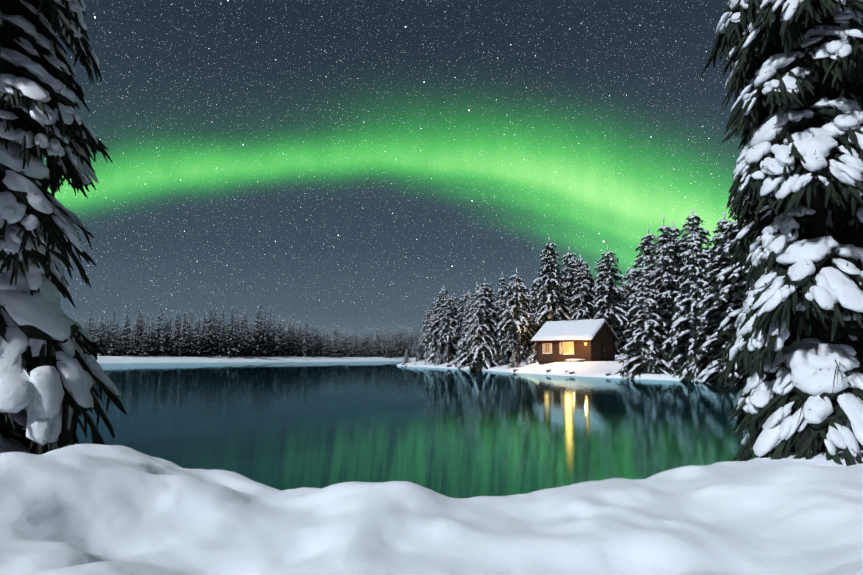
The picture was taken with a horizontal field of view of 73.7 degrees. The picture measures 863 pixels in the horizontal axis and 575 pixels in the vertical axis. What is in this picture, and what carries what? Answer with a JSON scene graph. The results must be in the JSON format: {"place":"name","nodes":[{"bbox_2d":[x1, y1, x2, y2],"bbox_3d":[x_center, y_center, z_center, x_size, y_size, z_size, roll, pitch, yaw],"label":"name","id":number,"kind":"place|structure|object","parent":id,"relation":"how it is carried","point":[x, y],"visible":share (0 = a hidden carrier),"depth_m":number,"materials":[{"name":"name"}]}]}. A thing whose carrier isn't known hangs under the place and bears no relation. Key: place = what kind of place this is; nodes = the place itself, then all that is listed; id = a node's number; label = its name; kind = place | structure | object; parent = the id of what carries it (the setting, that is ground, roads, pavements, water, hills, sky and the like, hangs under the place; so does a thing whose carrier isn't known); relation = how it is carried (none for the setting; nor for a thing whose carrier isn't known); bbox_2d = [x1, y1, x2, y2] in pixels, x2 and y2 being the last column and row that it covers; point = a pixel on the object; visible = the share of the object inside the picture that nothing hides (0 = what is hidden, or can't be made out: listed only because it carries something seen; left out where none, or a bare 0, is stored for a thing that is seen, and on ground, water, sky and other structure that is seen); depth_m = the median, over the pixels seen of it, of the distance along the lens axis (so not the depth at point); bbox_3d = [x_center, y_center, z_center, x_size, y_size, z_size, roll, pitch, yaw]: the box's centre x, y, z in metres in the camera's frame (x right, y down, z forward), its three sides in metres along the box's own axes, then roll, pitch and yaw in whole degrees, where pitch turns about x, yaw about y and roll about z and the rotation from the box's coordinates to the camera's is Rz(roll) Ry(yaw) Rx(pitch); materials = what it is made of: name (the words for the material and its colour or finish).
{"place":"outdoors","nodes":[
{"label":"outdoors","id":0,"kind":"place"},
{"bbox_2d":[61,302,420,357],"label":"distant forest","id":1,"kind":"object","parent":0,"point":[176,341],"depth_m":236.47,"materials":[{"name":"green plant"}]},
{"bbox_2d":[30,361,758,497],"bbox_3d":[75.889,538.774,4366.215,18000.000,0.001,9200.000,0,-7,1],"label":"lake","id":2,"kind":"structure","parent":0,"point":[447,432],"depth_m":13.24,"materials":[{"name":"teal water"}]},
{"bbox_2d":[42,0,784,345],"label":"sky","id":3,"kind":"structure","parent":0,"point":[349,164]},
{"bbox_2d":[0,355,862,574],"bbox_3d":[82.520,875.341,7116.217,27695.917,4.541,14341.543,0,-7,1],"label":"snow ground","id":4,"kind":"structure","parent":0,"point":[87,509],"depth_m":3.33,"materials":[{"name":"white snow"}]},
{"bbox_2d":[0,0,127,454],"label":"tree","id":5,"kind":"object","parent":4,"relation":"on","point":[51,374],"visible":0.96,"depth_m":7.72,"materials":[{"name":"green plant"}]},
{"bbox_2d":[401,350,409,362],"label":"young tree","id":6,"kind":"object","parent":4,"relation":"on","point":[406,360],"visible":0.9,"depth_m":115.84,"materials":[{"name":"white plant"}]},
{"bbox_2d":[410,340,421,361],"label":"young tree","id":7,"kind":"object","parent":4,"relation":"on","point":[417,350],"visible":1,"depth_m":114.67,"materials":[{"name":"white plant"}]},
{"bbox_2d":[414,327,426,361],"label":"tree","id":8,"kind":"object","parent":4,"relation":"on","point":[422,352],"visible":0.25,"depth_m":116.14,"materials":[{"name":"white plant"}]},
{"bbox_2d":[419,307,431,345],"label":"tree","id":9,"kind":"object","parent":4,"relation":"on","point":[428,314],"visible":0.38,"depth_m":114.56,"materials":[{"name":"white plant"}]},
{"bbox_2d":[423,319,437,362],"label":"tree","id":10,"kind":"object","parent":4,"relation":"on","point":[430,330],"visible":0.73,"depth_m":103.16,"materials":[{"name":"white plant"}]},
{"bbox_2d":[422,297,438,361],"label":"tree","id":11,"kind":"object","parent":4,"relation":"on","point":[431,317],"visible":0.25,"depth_m":109.46,"materials":[{"name":"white plant"}]},
{"bbox_2d":[433,346,443,364],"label":"young tree","id":12,"kind":"object","parent":4,"relation":"on","point":[439,361],"visible":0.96,"depth_m":96.19,"materials":[{"name":"white plant"}]},
{"bbox_2d":[423,289,456,364],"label":"tree","id":13,"kind":"object","parent":4,"relation":"on","point":[440,307],"visible":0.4,"depth_m":103.25,"materials":[{"name":"white plant"}]},
{"bbox_2d":[434,294,458,362],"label":"tree","id":14,"kind":"object","parent":4,"relation":"on","point":[449,334],"visible":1,"depth_m":95.04,"materials":[{"name":"white plant"}]},
{"bbox_2d":[442,345,452,362],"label":"young tree","id":15,"kind":"object","parent":4,"relation":"on","point":[445,356],"visible":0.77,"depth_m":98.84,"materials":[{"name":"green plant"}]},
{"bbox_2d":[447,295,459,351],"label":"tree","id":16,"kind":"object","parent":4,"relation":"on","point":[455,313],"visible":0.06,"depth_m":107.36,"materials":[{"name":"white plant"}]},
{"bbox_2d":[452,296,459,306],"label":"tree","id":17,"kind":"object","parent":4,"relation":"on","point":[455,299],"visible":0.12,"depth_m":126.42,"materials":[{"name":"grey plant"}]},
{"bbox_2d":[452,294,468,341],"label":"tree","id":18,"kind":"object","parent":4,"relation":"on","point":[462,308],"visible":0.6,"depth_m":99.08,"materials":[{"name":"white plant"}]},
{"bbox_2d":[452,319,468,363],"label":"tree","id":19,"kind":"object","parent":4,"relation":"on","point":[463,329],"visible":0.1,"depth_m":90.71,"materials":[{"name":"white plant"}]},
{"bbox_2d":[453,290,473,358],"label":"tree","id":20,"kind":"object","parent":4,"relation":"on","point":[469,294],"visible":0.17,"depth_m":102.37,"materials":[{"name":"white plant"}]},
{"bbox_2d":[456,297,473,344],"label":"tree","id":21,"kind":"object","parent":4,"relation":"on","point":[467,307],"visible":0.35,"depth_m":95.32,"materials":[{"name":"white plant"}]},
{"bbox_2d":[451,282,496,368],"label":"tree","id":22,"kind":"object","parent":4,"relation":"on","point":[465,333],"visible":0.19,"depth_m":83.35,"materials":[{"name":"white plant"}]},
{"bbox_2d":[462,286,499,370],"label":"tree","id":23,"kind":"object","parent":4,"relation":"on","point":[481,349],"visible":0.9,"depth_m":72.77,"materials":[{"name":"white plant"}]},
{"bbox_2d":[465,278,497,343],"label":"tree","id":24,"kind":"object","parent":4,"relation":"on","point":[485,291],"visible":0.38,"depth_m":80.63,"materials":[{"name":"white plant"}]},
{"bbox_2d":[488,284,497,307],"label":"tree","id":25,"kind":"object","parent":4,"relation":"on","point":[495,299],"visible":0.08,"depth_m":102.34,"materials":[{"name":"white plant"}]},
{"bbox_2d":[492,343,502,363],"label":"young tree","id":26,"kind":"object","parent":4,"relation":"on","point":[497,348],"visible":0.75,"depth_m":73.09,"materials":[{"name":"white plant"}]},
{"bbox_2d":[491,272,506,345],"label":"tree","id":27,"kind":"object","parent":4,"relation":"on","point":[501,285],"visible":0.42,"depth_m":85.12,"materials":[{"name":"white plant"}]},
{"bbox_2d":[493,289,511,361],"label":"tree","id":28,"kind":"object","parent":4,"relation":"on","point":[506,356],"visible":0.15,"depth_m":79.94,"materials":[{"name":"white plant"}]},
{"bbox_2d":[402,363,610,375],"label":"shore rocks","id":29,"kind":"object","parent":4,"relation":"on","point":[547,370],"visible":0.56,"depth_m":61.04,"materials":[{"name":"grey stone"}]},
{"bbox_2d":[502,334,515,356],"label":"young tree","id":30,"kind":"object","parent":4,"relation":"on","point":[510,346],"visible":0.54,"depth_m":73.71,"materials":[{"name":"white plant"}]},
{"bbox_2d":[508,351,519,367],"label":"young tree","id":31,"kind":"object","parent":4,"relation":"on","point":[512,363],"visible":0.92,"depth_m":66.85,"materials":[{"name":"white plant"}]},
{"bbox_2d":[495,267,534,366],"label":"tree","id":32,"kind":"object","parent":4,"relation":"on","point":[515,316],"visible":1,"depth_m":66.90,"materials":[{"name":"white plant"}]},
{"bbox_2d":[506,320,531,363],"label":"tree","id":33,"kind":"object","parent":4,"relation":"on","point":[524,349],"visible":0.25,"depth_m":72.77,"materials":[{"name":"green plant"}]},
{"bbox_2d":[504,301,535,363],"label":"tree","id":34,"kind":"object","parent":4,"relation":"on","point":[531,331],"visible":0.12,"depth_m":70.11,"materials":[{"name":"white plant"}]},
{"bbox_2d":[520,290,535,360],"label":"tree","id":35,"kind":"object","parent":4,"relation":"on","point":[531,305],"visible":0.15,"depth_m":75.29,"materials":[{"name":"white plant"}]},
{"bbox_2d":[525,294,542,359],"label":"tree","id":36,"kind":"object","parent":4,"relation":"on","point":[534,328],"visible":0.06,"depth_m":72.82,"materials":[{"name":"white plant"}]},
{"bbox_2d":[527,280,542,330],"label":"tree","id":37,"kind":"object","parent":4,"relation":"on","point":[535,292],"visible":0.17,"depth_m":78.77,"materials":[{"name":"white plant"}]},
{"bbox_2d":[525,292,557,364],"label":"tree","id":38,"kind":"object","parent":4,"relation":"on","point":[532,356],"visible":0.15,"depth_m":68.14,"materials":[{"name":"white plant"}]},
{"bbox_2d":[532,237,573,331],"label":"tree","id":39,"kind":"object","parent":4,"relation":"on","point":[551,307],"visible":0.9,"depth_m":66.51,"materials":[{"name":"white plant"}]},
{"bbox_2d":[558,292,568,320],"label":"tree","id":40,"kind":"object","parent":4,"relation":"on","point":[566,299],"depth_m":71.69,"materials":[{"name":"white plant"}]},
{"bbox_2d":[557,247,579,318],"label":"tree","id":41,"kind":"object","parent":4,"relation":"on","point":[569,263],"visible":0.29,"depth_m":74.49,"materials":[{"name":"white plant"}]},
{"bbox_2d":[564,257,580,320],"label":"tree","id":42,"kind":"object","parent":4,"relation":"on","point":[574,267],"visible":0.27,"depth_m":69.23,"materials":[{"name":"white plant"}]},
{"bbox_2d":[531,319,619,364],"bbox_3d":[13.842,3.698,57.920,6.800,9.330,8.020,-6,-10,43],"label":"cabin","id":43,"kind":"object","parent":4,"relation":"on","point":[569,341],"visible":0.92,"depth_m":56.78,"materials":[{"name":"brown wood"}]},
{"bbox_2d":[569,255,587,306],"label":"tree","id":44,"kind":"object","parent":4,"relation":"on","point":[579,265],"visible":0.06,"depth_m":73.00,"materials":[{"name":"white plant"}]},
{"bbox_2d":[567,262,597,320],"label":"tree","id":45,"kind":"object","parent":4,"relation":"on","point":[581,311],"visible":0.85,"depth_m":65.93,"materials":[{"name":"white plant"}]},
{"bbox_2d":[585,266,597,317],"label":"tree","id":46,"kind":"object","parent":4,"relation":"on","point":[592,286],"visible":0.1,"depth_m":67.31,"materials":[{"name":"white plant"}]},
{"bbox_2d":[596,260,622,354],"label":"tree","id":47,"kind":"object","parent":4,"relation":"on","point":[615,343],"visible":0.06,"depth_m":67.81,"materials":[{"name":"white plant"}]},
{"bbox_2d":[589,246,631,331],"bbox_3d":[19.175,1.814,62.328,5.262,13.011,5.398,2,-7,-18],"label":"tree","id":48,"kind":"object","parent":4,"relation":"on","point":[608,306],"visible":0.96,"depth_m":61.77,"materials":[{"name":"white plant"}]},
{"bbox_2d":[608,282,628,352],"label":"tree","id":49,"kind":"object","parent":4,"relation":"on","point":[626,291],"visible":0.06,"depth_m":67.55,"materials":[{"name":"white plant"}]},
{"bbox_2d":[615,284,629,354],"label":"tree","id":50,"kind":"object","parent":4,"relation":"on","point":[621,330],"visible":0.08,"depth_m":70.44,"materials":[{"name":"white plant"}]},
{"bbox_2d":[614,280,638,354],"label":"tree","id":51,"kind":"object","parent":4,"relation":"on","point":[623,341],"visible":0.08,"depth_m":65.15,"materials":[{"name":"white plant"}]},
{"bbox_2d":[624,263,634,292],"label":"tree","id":52,"kind":"object","parent":4,"relation":"on","point":[629,277],"visible":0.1,"depth_m":71.89,"materials":[{"name":"white plant"}]},
{"bbox_2d":[623,265,643,331],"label":"tree","id":53,"kind":"object","parent":4,"relation":"on","point":[630,296],"visible":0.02,"depth_m":61.97,"materials":[{"name":"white plant"}]},
{"bbox_2d":[623,227,659,324],"bbox_3d":[22.462,0.556,59.599,5.512,14.127,4.654,-1,-8,18],"label":"tree","id":54,"kind":"object","parent":4,"relation":"on","point":[646,245],"visible":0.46,"depth_m":59.83,"materials":[{"name":"white plant"}]},
{"bbox_2d":[616,262,678,378],"bbox_3d":[16.618,2.922,43.873,4.954,9.918,4.711,-6,-9,39],"label":"tree","id":55,"kind":"object","parent":4,"relation":"on","point":[647,323],"visible":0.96,"depth_m":43.37,"materials":[{"name":"green plant"}]},
{"bbox_2d":[643,340,666,373],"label":"young tree","id":56,"kind":"object","parent":4,"relation":"on","point":[649,368],"visible":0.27,"depth_m":42.33,"materials":[{"name":"green plant"}]},
{"bbox_2d":[647,237,687,321],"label":"tree","id":57,"kind":"object","parent":4,"relation":"on","point":[660,245],"visible":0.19,"depth_m":48.03,"materials":[{"name":"green plant"}]},
{"bbox_2d":[651,215,690,366],"bbox_3d":[19.335,0.699,45.947,5.375,13.724,5.575,0,-7,1],"label":"tree","id":58,"kind":"object","parent":4,"relation":"on","point":[666,264],"visible":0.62,"depth_m":46.19,"materials":[{"name":"green plant"}]},
{"bbox_2d":[669,221,684,267],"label":"tree","id":59,"kind":"object","parent":4,"relation":"on","point":[675,232],"visible":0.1,"depth_m":51.89,"materials":[{"name":"green plant"}]},
{"bbox_2d":[662,233,722,381],"bbox_3d":[18.280,1.929,39.493,4.950,11.640,5.144,-1,-7,8],"label":"tree","id":60,"kind":"object","parent":4,"relation":"on","point":[695,286],"visible":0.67,"depth_m":39.29,"materials":[{"name":"green plant"}]},
{"bbox_2d":[673,208,715,347],"bbox_3d":[21.680,0.301,47.439,7.050,14.089,7.241,-1,-8,5],"label":"tree","id":61,"kind":"object","parent":4,"relation":"on","point":[695,228],"visible":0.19,"depth_m":47.76,"materials":[{"name":"green plant"}]},
{"bbox_2d":[703,239,721,296],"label":"tree","id":62,"kind":"object","parent":4,"relation":"on","point":[715,255],"visible":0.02,"depth_m":45.58,"materials":[{"name":"green plant"}]},
{"bbox_2d":[682,211,746,382],"bbox_3d":[19.221,1.060,36.564,6.758,12.100,6.147,-6,-10,42],"label":"tree","id":63,"kind":"object","parent":4,"relation":"on","point":[708,373],"visible":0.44,"depth_m":36.37,"materials":[{"name":"green plant"}]},
{"bbox_2d":[701,197,753,385],"bbox_3d":[20.185,-0.382,34.901,7.683,15.124,8.447,1,-7,-5],"label":"tree","id":64,"kind":"object","parent":4,"relation":"on","point":[736,279],"visible":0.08,"depth_m":34.59,"materials":[{"name":"green plant"}]},
{"bbox_2d":[741,363,755,384],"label":"tree","id":65,"kind":"object","parent":4,"relation":"on","point":[752,369],"depth_m":30.76,"materials":[{"name":"green plant"}]},
{"bbox_2d":[700,0,862,465],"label":"tree","id":66,"kind":"object","parent":4,"relation":"on","point":[802,396],"visible":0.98,"depth_m":6.42,"materials":[{"name":"white plant"}]},
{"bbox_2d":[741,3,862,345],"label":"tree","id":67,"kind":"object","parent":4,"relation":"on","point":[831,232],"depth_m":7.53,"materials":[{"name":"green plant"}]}
]}

